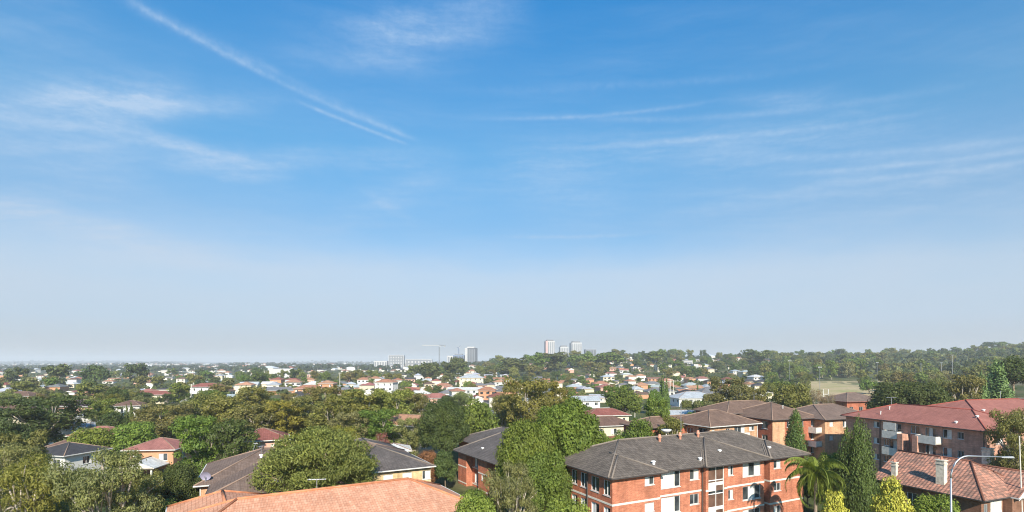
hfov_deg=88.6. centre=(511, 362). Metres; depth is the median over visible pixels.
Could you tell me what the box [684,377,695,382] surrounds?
house
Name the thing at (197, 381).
broadleaf tree
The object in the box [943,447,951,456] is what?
window
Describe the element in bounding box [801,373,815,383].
gum tree
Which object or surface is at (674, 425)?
broadleaf tree
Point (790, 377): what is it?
broadleaf tree
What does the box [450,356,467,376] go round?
skyline tree
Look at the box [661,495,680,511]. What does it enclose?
window
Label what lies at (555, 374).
broadleaf tree
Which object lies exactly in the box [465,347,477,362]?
tower block
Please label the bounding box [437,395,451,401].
broadleaf tree
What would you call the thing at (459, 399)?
gum tree
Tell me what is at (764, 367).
gum tree
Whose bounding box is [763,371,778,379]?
broadleaf tree
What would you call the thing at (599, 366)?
broadleaf tree
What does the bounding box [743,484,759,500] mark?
window
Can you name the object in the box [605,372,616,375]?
house
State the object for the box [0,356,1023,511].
ground
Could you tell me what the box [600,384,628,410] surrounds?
gum tree
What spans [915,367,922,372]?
gum tree
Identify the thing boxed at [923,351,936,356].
gum tree
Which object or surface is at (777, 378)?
gum tree
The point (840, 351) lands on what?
gum tree
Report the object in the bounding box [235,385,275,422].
gum tree
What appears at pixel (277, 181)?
sky
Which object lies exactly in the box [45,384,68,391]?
house
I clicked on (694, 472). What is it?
window
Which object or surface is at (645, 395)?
house
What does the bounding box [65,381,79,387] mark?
house
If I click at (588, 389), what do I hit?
house
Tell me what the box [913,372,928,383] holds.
broadleaf tree
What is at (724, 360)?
broadleaf tree
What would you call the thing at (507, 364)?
skyline tree
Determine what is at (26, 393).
house
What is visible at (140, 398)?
broadleaf tree
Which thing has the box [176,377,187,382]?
house
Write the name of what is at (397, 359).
tower block
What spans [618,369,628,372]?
house
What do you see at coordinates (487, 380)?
gum tree
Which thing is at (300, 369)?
gum tree
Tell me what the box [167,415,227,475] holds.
gum tree
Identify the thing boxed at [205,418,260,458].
gum tree
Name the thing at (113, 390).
broadleaf tree
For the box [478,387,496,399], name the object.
house
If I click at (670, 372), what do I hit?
gum tree
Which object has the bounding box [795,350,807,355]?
gum tree
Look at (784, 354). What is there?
broadleaf tree
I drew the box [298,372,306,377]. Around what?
gum tree
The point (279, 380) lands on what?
house
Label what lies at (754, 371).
broadleaf tree
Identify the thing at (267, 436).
house
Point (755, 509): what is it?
window
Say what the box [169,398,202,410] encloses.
broadleaf tree
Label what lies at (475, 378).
house
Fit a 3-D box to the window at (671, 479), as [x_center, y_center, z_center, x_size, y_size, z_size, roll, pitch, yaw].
[17.174,12.710,56.843,2.857,1.820,0.202,0,0,-27]
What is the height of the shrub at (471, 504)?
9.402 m
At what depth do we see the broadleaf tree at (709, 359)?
756.49 m
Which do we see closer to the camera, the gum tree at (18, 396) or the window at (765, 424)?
the window at (765, 424)
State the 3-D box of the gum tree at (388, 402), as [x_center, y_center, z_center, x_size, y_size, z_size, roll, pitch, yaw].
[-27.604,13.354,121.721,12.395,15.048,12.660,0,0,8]
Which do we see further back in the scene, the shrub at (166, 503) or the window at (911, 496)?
the window at (911, 496)
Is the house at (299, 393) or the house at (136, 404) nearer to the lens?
the house at (136, 404)
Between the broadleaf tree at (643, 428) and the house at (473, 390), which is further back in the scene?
the house at (473, 390)
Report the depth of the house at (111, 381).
559.20 m
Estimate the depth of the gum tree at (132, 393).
202.88 m
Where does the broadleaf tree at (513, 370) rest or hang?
on the ground at (454, 485)
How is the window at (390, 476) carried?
in the cream flats at (396, 464)
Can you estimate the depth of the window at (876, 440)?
92.06 m
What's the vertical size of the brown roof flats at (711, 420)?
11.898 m
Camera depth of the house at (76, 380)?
515.70 m
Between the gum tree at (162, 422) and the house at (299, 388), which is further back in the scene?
the house at (299, 388)
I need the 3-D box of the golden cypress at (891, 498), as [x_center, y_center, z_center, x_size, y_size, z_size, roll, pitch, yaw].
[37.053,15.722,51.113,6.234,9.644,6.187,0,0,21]
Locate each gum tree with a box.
[0,392,23,404]
[0,394,99,445]
[0,428,51,503]
[0,442,54,511]
[0,450,71,511]
[5,380,37,392]
[25,377,42,387]
[34,400,62,420]
[38,446,164,511]
[41,377,58,385]
[49,393,66,402]
[75,382,105,398]
[80,398,124,420]
[92,393,124,404]
[102,386,119,394]
[124,391,137,399]
[127,388,144,392]
[128,403,196,437]
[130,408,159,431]
[131,375,152,388]
[131,469,166,509]
[132,392,153,400]
[151,376,166,385]
[162,393,172,405]
[166,368,177,376]
[166,382,190,402]
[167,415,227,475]
[172,414,207,444]
[180,393,205,399]
[183,390,225,423]
[185,373,196,384]
[192,375,205,382]
[193,368,204,374]
[199,395,251,424]
[200,370,213,380]
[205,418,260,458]
[207,383,233,394]
[218,377,233,391]
[231,404,282,428]
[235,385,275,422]
[236,375,247,381]
[251,367,265,372]
[251,371,268,383]
[263,399,307,440]
[277,369,288,378]
[279,395,331,436]
[280,392,297,405]
[286,369,298,377]
[295,368,303,377]
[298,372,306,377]
[301,385,343,411]
[301,393,354,432]
[308,370,319,380]
[327,411,370,437]
[333,424,359,439]
[334,387,385,422]
[345,388,365,400]
[353,369,363,380]
[353,408,406,442]
[356,374,367,378]
[366,369,378,378]
[370,388,416,426]
[382,373,394,379]
[392,417,419,455]
[398,392,429,414]
[406,365,420,376]
[442,375,448,382]
[445,396,466,406]
[472,404,492,417]
[484,366,491,373]
[484,377,490,383]
[489,369,497,374]
[490,392,515,427]
[495,355,504,361]
[497,376,554,425]
[524,365,538,375]
[536,366,543,373]
[541,380,570,407]
[563,376,570,383]
[570,350,581,359]
[576,376,584,381]
[583,361,593,370]
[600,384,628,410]
[611,349,620,354]
[657,362,668,373]
[662,367,676,377]
[672,360,684,367]
[686,350,693,358]
[690,400,715,412]
[699,350,706,356]
[707,375,751,403]
[743,385,768,402]
[758,363,770,375]
[761,382,774,396]
[766,360,780,371]
[767,379,782,393]
[769,376,784,381]
[771,366,780,373]
[778,362,796,377]
[785,359,799,372]
[788,378,801,384]
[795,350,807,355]
[795,372,806,382]
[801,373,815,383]
[804,355,817,362]
[811,358,822,369]
[812,364,823,379]
[815,352,826,357]
[815,364,826,374]
[825,359,839,379]
[833,348,847,354]
[833,353,851,362]
[837,363,841,376]
[844,357,862,362]
[853,359,867,372]
[854,370,872,382]
[873,371,893,383]
[874,352,887,360]
[875,359,883,369]
[878,363,889,370]
[888,348,897,352]
[890,371,916,384]
[901,362,916,372]
[912,359,931,374]
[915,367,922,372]
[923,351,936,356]
[923,369,943,375]
[926,376,948,387]
[932,379,951,392]
[940,374,986,400]
[945,354,956,363]
[960,364,985,375]
[963,361,977,366]
[964,351,977,357]
[966,345,981,353]
[971,357,987,371]
[975,359,986,364]
[976,350,985,356]
[980,341,995,347]
[982,347,995,355]
[988,356,1004,361]
[992,349,1005,353]
[994,341,1006,346]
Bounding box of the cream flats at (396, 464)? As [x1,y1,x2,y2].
[353,437,435,481]
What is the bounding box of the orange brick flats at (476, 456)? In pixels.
[453,426,512,497]
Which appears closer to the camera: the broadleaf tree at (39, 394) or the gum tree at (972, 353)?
the broadleaf tree at (39, 394)
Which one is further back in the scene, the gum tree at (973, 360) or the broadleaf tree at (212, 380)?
the gum tree at (973, 360)
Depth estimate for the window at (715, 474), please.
59.35 m
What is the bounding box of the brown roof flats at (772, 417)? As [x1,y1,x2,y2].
[691,400,814,457]
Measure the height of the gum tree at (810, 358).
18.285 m
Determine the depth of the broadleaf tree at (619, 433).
96.73 m
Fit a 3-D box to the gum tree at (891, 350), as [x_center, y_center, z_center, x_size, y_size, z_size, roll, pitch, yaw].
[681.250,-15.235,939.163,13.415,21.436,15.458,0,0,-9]
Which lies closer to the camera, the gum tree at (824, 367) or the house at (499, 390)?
the house at (499, 390)
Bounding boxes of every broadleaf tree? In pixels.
[0,415,36,445]
[32,387,54,397]
[32,393,46,400]
[65,427,120,454]
[80,380,93,383]
[83,381,102,391]
[95,411,130,426]
[101,421,159,451]
[102,386,130,402]
[110,371,119,376]
[132,395,156,405]
[156,460,201,501]
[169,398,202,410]
[193,378,206,384]
[196,389,213,393]
[208,376,220,382]
[235,371,244,376]
[244,374,251,380]
[255,375,269,381]
[271,373,279,378]
[317,371,330,380]
[337,372,349,379]
[343,371,356,380]
[393,373,404,378]
[400,381,411,386]
[416,398,470,453]
[430,385,442,392]
[434,450,457,486]
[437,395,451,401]
[452,391,472,404]
[459,396,499,433]
[463,380,471,386]
[474,366,484,372]
[481,361,490,366]
[489,358,497,364]
[493,416,555,507]
[508,366,517,375]
[521,448,573,511]
[533,393,607,456]
[541,372,549,376]
[551,371,560,377]
[566,389,576,396]
[577,391,585,395]
[591,362,605,370]
[595,371,604,377]
[601,435,622,442]
[606,386,643,413]
[612,429,633,438]
[625,417,654,437]
[632,358,641,365]
[634,353,641,358]
[642,397,669,417]
[648,389,662,406]
[656,416,683,435]
[666,350,675,354]
[673,376,681,381]
[676,349,683,356]
[680,369,688,374]
[680,400,691,409]
[691,368,701,376]
[701,368,708,374]
[701,393,720,402]
[705,357,712,363]
[710,361,724,371]
[716,352,721,357]
[719,357,727,363]
[727,362,740,370]
[738,360,747,368]
[747,368,760,375]
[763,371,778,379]
[769,382,814,407]
[771,355,781,359]
[773,381,794,389]
[779,352,790,357]
[781,355,789,362]
[786,374,793,379]
[791,367,801,376]
[796,366,809,372]
[797,382,810,392]
[804,480,810,507]
[812,450,845,503]
[840,362,854,375]
[859,379,876,393]
[860,376,871,382]
[890,365,902,371]
[902,367,909,372]
[907,352,921,358]
[907,358,917,362]
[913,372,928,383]
[928,373,940,378]
[929,353,945,359]
[942,373,954,383]
[943,362,962,375]
[987,354,1023,396]
[995,353,1008,356]
[1010,347,1020,352]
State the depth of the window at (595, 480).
55.19 m
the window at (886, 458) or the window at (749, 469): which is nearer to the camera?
the window at (749, 469)
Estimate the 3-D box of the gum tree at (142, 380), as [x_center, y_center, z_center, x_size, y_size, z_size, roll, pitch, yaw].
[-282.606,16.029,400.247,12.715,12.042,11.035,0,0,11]
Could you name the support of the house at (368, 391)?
on the ground at (454, 485)
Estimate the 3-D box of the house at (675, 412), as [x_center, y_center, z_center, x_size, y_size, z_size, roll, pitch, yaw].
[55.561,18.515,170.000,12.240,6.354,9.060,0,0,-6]
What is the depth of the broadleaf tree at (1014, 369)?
166.31 m
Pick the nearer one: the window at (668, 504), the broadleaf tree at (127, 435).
the window at (668, 504)
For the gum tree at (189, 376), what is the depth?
473.29 m
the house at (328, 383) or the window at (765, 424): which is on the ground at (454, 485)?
the house at (328, 383)
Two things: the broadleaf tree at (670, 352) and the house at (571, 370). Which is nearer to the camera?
the house at (571, 370)
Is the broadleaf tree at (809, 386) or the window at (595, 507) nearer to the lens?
the window at (595, 507)
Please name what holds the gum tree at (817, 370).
on the ground at (454, 485)
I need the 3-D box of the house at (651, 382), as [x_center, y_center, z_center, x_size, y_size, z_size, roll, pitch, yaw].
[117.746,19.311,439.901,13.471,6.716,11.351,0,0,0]
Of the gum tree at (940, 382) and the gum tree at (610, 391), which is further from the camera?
the gum tree at (610, 391)
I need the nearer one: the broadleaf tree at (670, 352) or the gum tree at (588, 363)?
the gum tree at (588, 363)
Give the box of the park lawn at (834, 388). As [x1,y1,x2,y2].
[795,381,880,397]
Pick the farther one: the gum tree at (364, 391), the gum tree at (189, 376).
the gum tree at (189, 376)
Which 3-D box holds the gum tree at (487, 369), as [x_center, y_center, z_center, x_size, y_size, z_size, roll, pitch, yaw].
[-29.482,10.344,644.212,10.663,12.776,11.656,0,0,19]
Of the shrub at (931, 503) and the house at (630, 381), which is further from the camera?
the house at (630, 381)
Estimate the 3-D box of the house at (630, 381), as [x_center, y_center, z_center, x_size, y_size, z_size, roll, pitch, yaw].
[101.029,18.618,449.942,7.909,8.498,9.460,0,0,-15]
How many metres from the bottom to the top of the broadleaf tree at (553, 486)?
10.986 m
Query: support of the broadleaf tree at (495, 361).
on the ground at (454, 485)
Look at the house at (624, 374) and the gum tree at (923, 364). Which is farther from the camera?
the house at (624, 374)
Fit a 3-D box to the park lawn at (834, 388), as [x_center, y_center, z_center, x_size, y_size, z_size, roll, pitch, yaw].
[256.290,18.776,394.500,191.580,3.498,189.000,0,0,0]
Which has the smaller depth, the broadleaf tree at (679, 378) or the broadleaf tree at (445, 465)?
the broadleaf tree at (445, 465)
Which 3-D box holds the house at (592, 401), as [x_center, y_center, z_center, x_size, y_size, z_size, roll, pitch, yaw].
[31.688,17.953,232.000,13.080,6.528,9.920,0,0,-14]
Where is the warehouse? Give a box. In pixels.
[269,369,296,377]
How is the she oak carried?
on the ground at (454, 485)
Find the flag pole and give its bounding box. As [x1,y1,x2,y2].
[1019,436,1022,511]
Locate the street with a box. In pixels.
[492,401,817,412]
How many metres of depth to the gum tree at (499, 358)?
925.48 m
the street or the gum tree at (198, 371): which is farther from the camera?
the gum tree at (198, 371)
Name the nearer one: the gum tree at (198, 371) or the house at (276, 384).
the house at (276, 384)
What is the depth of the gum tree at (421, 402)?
129.20 m
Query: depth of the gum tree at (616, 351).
919.03 m
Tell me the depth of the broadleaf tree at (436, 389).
311.80 m
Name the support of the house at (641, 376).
on the ground at (454, 485)
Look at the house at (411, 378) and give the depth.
528.85 m
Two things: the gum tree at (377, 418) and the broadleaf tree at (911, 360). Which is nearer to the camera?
the gum tree at (377, 418)
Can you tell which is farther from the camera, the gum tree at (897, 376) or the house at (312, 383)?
the house at (312, 383)
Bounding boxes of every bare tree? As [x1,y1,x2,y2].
[81,416,96,428]
[809,388,826,403]
[823,394,835,403]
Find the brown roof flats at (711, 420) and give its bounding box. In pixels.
[620,409,762,436]
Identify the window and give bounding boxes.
[83,456,89,464]
[159,453,166,460]
[383,474,392,479]
[403,472,411,477]
[422,470,430,479]
[572,469,576,484]
[580,472,586,488]
[581,497,586,511]
[591,476,598,492]
[592,502,598,511]
[603,480,610,497]
[645,476,654,485]
[645,502,653,511]
[661,470,680,489]
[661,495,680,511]
[687,427,692,432]
[690,469,699,480]
[690,493,697,505]
[699,427,706,431]
[708,466,723,511]
[728,466,733,476]
[728,489,733,499]
[734,426,744,432]
[742,462,759,477]
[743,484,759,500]
[743,507,759,511]
[762,421,767,428]
[773,483,781,491]
[774,460,779,468]
[774,505,779,511]
[874,421,878,427]
[874,437,878,443]
[883,455,888,461]
[884,439,888,445]
[890,424,900,431]
[890,439,896,448]
[907,492,916,503]
[910,425,919,433]
[926,427,935,436]
[926,445,935,454]
[943,429,951,438]
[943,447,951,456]
[957,450,963,458]
[958,432,963,439]
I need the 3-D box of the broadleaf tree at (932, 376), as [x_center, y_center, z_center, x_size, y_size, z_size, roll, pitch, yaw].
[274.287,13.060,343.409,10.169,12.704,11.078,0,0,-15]
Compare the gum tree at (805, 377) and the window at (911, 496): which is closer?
the window at (911, 496)
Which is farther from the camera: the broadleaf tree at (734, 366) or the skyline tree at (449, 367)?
the broadleaf tree at (734, 366)
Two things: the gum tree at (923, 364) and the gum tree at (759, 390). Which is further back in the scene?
the gum tree at (923, 364)
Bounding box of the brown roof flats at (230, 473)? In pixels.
[193,441,427,495]
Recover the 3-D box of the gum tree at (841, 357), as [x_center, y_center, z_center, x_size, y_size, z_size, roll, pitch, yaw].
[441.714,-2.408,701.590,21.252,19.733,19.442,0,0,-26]
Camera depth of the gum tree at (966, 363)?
502.09 m
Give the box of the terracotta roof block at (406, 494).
[165,477,466,511]
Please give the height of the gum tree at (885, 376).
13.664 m
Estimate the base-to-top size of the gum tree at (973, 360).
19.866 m
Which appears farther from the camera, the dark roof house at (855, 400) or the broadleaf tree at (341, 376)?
the broadleaf tree at (341, 376)
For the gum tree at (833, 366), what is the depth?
506.11 m
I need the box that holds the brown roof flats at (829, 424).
[793,403,857,459]
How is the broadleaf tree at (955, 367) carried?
on the ground at (454, 485)
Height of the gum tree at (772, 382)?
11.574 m
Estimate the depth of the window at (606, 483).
53.36 m
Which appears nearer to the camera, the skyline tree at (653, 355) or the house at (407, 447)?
the house at (407, 447)
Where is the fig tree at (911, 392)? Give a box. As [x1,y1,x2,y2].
[865,379,954,408]
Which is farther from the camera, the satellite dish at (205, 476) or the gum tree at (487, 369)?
the gum tree at (487, 369)
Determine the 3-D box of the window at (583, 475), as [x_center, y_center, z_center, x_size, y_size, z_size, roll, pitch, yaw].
[7.832,12.810,56.993,0.200,1.620,1.367,0,0,-27]
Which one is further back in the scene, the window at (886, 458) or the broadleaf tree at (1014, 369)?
the broadleaf tree at (1014, 369)
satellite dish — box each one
[200,472,210,481]
[661,429,671,434]
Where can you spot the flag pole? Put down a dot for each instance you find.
(1020, 469)
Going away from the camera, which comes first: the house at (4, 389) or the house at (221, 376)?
the house at (4, 389)
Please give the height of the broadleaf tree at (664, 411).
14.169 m
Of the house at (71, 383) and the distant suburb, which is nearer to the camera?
the house at (71, 383)
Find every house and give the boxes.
[0,387,21,391]
[0,405,41,423]
[12,391,45,406]
[42,442,112,473]
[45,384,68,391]
[45,438,75,446]
[49,421,95,443]
[57,399,97,413]
[64,390,76,394]
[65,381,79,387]
[65,426,123,448]
[66,377,81,382]
[74,413,89,422]
[102,380,116,382]
[114,400,149,416]
[119,437,191,473]
[144,381,158,388]
[144,390,174,403]
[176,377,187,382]
[190,383,224,394]
[215,374,225,378]
[235,382,255,393]
[244,428,289,449]
[261,381,276,386]
[262,387,293,392]
[266,382,280,386]
[270,377,284,383]
[284,379,302,386]
[290,391,310,397]
[293,385,323,392]
[303,381,315,384]
[317,380,336,387]
[357,377,368,382]
[359,382,374,389]
[364,388,377,394]
[369,376,381,381]
[373,379,397,392]
[383,414,439,456]
[390,442,411,451]
[404,377,416,381]
[414,373,423,379]
[414,390,429,393]
[423,382,434,386]
[423,393,445,402]
[431,379,440,384]
[437,383,452,388]
[439,389,450,394]
[448,387,495,394]
[448,388,464,394]
[459,374,483,386]
[473,395,483,402]
[476,383,486,386]
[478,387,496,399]
[486,382,495,386]
[488,393,500,406]
[492,380,504,385]
[495,388,512,396]
[565,368,573,372]
[565,384,581,388]
[569,395,601,407]
[576,386,593,391]
[585,408,631,420]
[589,394,605,402]
[590,416,626,435]
[591,381,609,390]
[595,384,614,391]
[600,375,614,380]
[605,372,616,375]
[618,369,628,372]
[620,373,632,377]
[624,379,635,385]
[625,375,635,380]
[630,386,644,391]
[633,374,645,380]
[633,391,648,398]
[634,382,648,388]
[642,387,675,394]
[645,377,663,381]
[645,381,659,384]
[669,391,709,406]
[670,410,693,414]
[680,382,695,386]
[683,385,703,388]
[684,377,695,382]
[695,387,724,398]
[696,376,707,380]
[738,370,749,376]
[747,375,764,379]
[750,383,761,388]
[816,392,871,410]
[876,445,1023,511]
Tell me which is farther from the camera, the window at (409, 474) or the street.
the street
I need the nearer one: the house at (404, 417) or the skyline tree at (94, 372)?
the house at (404, 417)
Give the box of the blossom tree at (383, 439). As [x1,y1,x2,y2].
[375,432,388,442]
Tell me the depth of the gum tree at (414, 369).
580.48 m
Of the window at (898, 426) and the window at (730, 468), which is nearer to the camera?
the window at (730, 468)
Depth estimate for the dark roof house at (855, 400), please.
165.28 m
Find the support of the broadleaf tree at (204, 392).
on the ground at (454, 485)
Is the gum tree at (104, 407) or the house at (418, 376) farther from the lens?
the house at (418, 376)
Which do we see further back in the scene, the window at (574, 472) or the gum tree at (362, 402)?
the gum tree at (362, 402)
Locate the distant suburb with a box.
[0,355,727,373]
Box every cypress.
[783,407,809,466]
[820,488,849,511]
[833,414,879,511]
[866,474,915,511]
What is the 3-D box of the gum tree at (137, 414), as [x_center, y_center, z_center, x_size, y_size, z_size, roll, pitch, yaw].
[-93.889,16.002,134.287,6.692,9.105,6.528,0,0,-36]
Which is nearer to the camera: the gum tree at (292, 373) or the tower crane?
the gum tree at (292, 373)
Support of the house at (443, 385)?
on the ground at (454, 485)
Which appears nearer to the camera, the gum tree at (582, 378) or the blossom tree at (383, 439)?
the blossom tree at (383, 439)
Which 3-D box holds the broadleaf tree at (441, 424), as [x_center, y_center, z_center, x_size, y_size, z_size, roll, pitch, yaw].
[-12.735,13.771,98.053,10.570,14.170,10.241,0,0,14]
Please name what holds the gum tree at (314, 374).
on the ground at (454, 485)
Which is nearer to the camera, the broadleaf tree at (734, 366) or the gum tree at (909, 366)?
the gum tree at (909, 366)
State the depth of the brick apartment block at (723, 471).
59.33 m
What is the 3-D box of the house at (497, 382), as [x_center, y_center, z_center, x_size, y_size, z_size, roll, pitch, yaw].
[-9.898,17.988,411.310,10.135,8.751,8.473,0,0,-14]
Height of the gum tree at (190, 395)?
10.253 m
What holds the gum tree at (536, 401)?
on the ground at (454, 485)
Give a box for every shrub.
[155,497,179,511]
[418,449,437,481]
[454,490,497,511]
[463,488,488,500]
[542,496,590,511]
[907,492,960,511]
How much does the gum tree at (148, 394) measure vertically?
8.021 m
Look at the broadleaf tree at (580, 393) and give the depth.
279.77 m
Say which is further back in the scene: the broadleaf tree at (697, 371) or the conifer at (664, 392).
the broadleaf tree at (697, 371)
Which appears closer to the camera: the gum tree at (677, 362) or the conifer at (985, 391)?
the conifer at (985, 391)
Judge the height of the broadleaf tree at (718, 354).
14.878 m
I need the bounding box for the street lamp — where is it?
[950,455,1013,511]
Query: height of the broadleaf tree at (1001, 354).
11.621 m
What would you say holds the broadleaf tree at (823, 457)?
on the ground at (454, 485)
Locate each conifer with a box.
[124,402,135,423]
[657,374,670,409]
[977,370,989,398]
[987,359,1016,398]
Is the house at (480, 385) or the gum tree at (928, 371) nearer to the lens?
the house at (480, 385)
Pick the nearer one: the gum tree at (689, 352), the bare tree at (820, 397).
the bare tree at (820, 397)
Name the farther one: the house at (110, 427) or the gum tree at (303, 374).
the gum tree at (303, 374)
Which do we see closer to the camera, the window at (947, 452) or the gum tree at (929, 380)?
the window at (947, 452)
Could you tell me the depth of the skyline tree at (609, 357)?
709.21 m
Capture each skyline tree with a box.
[3,367,29,382]
[41,364,73,384]
[78,364,112,381]
[121,362,149,383]
[418,361,442,376]
[440,360,458,380]
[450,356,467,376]
[495,357,529,372]
[524,352,550,373]
[541,351,570,370]
[566,354,595,362]
[593,352,626,364]
[642,350,665,362]
[741,349,772,366]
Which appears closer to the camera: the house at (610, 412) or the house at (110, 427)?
the house at (110, 427)
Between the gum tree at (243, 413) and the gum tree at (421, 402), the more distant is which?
the gum tree at (421, 402)
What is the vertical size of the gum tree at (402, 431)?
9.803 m
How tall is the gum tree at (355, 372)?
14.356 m
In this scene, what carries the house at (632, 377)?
on the ground at (454, 485)
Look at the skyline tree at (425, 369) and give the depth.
513.87 m
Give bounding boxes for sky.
[0,0,1023,362]
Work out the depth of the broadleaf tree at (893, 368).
501.99 m
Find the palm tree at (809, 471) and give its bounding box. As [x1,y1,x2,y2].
[784,456,849,511]
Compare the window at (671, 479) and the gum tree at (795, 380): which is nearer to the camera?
the window at (671, 479)
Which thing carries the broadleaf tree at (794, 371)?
on the ground at (454, 485)
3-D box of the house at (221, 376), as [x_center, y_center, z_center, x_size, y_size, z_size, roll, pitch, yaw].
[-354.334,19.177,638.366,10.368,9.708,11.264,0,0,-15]
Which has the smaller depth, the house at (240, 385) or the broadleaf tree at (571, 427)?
the broadleaf tree at (571, 427)
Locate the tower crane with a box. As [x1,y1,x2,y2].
[422,344,444,364]
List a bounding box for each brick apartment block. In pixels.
[561,430,811,511]
[840,398,1023,473]
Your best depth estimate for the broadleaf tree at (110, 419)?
122.25 m
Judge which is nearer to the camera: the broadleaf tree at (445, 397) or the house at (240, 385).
the broadleaf tree at (445, 397)
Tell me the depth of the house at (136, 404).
163.64 m
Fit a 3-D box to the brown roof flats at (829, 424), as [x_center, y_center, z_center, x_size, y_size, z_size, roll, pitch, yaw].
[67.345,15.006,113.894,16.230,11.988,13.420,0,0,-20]
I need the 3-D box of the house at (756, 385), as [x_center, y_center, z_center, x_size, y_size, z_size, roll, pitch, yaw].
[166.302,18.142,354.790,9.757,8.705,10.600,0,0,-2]
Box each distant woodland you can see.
[0,350,950,372]
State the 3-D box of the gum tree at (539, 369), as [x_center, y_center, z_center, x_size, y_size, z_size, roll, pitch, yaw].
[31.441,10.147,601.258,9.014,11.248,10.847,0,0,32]
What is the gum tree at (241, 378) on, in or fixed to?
on the ground at (454, 485)
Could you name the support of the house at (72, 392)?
on the ground at (454, 485)
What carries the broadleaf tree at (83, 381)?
on the ground at (454, 485)
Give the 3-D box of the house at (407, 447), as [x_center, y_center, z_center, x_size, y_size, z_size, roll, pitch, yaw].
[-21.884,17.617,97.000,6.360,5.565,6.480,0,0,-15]
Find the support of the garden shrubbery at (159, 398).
on the ground at (454, 485)
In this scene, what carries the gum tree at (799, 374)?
on the ground at (454, 485)
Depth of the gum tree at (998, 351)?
745.61 m
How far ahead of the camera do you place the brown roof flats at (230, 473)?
61.73 m
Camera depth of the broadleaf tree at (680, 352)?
928.40 m
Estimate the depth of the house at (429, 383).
397.59 m
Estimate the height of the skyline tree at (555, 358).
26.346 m
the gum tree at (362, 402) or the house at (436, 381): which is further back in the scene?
the house at (436, 381)
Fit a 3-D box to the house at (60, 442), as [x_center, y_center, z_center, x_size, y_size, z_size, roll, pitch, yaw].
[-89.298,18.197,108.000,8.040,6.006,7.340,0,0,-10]
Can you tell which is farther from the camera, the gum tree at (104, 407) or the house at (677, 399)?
the house at (677, 399)
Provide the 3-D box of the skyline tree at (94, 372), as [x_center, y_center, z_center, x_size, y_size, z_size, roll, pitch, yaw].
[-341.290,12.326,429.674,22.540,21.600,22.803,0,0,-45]
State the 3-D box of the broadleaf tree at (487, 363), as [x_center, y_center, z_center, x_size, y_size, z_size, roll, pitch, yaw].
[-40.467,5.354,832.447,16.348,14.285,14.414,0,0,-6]
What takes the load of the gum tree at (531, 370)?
on the ground at (454, 485)
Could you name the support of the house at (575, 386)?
on the ground at (454, 485)
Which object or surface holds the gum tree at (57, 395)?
on the ground at (454, 485)
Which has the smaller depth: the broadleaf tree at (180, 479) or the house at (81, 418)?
the broadleaf tree at (180, 479)
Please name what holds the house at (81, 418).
on the ground at (454, 485)
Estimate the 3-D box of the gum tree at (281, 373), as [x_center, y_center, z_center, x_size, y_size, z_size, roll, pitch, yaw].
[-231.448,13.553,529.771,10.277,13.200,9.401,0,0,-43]
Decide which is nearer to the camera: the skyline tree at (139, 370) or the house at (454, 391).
the house at (454, 391)
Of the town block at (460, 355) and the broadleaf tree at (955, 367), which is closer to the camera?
the broadleaf tree at (955, 367)
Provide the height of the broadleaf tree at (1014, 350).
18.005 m
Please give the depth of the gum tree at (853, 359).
633.11 m
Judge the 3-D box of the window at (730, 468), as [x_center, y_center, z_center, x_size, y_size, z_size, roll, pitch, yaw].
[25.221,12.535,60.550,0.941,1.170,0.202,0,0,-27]
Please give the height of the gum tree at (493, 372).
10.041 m
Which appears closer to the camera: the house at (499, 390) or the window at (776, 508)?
the window at (776, 508)
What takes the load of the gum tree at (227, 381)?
on the ground at (454, 485)
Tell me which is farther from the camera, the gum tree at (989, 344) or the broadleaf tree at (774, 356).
the gum tree at (989, 344)
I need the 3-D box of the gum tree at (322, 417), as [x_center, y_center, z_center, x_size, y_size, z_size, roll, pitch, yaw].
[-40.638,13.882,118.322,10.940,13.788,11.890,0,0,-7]
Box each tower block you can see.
[389,355,404,367]
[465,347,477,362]
[544,340,554,362]
[559,346,568,353]
[569,341,581,355]
[584,349,595,355]
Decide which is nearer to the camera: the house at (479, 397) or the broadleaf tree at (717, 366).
the house at (479, 397)
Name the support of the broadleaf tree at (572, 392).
on the ground at (454, 485)
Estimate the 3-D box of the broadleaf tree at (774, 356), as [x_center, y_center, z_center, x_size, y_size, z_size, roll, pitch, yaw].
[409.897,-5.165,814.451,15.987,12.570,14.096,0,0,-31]
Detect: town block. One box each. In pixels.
[374,361,388,366]
[406,359,432,365]
[453,354,464,360]
[654,365,671,371]
[682,360,692,365]
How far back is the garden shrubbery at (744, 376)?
556.00 m
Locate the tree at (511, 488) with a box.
[481,460,539,511]
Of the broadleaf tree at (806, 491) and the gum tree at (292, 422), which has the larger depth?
the gum tree at (292, 422)
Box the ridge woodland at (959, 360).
[756,345,1020,372]
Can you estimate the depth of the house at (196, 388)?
271.08 m
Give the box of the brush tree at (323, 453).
[246,424,382,492]
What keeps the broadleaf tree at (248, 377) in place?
on the ground at (454, 485)
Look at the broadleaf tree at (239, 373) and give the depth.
634.77 m
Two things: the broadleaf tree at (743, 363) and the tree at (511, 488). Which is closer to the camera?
the tree at (511, 488)
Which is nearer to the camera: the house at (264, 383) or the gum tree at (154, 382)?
the house at (264, 383)
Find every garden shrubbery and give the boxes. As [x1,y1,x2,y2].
[0,366,473,402]
[474,357,768,394]
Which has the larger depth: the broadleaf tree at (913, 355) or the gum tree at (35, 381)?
the broadleaf tree at (913, 355)
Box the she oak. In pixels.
[983,407,1023,469]

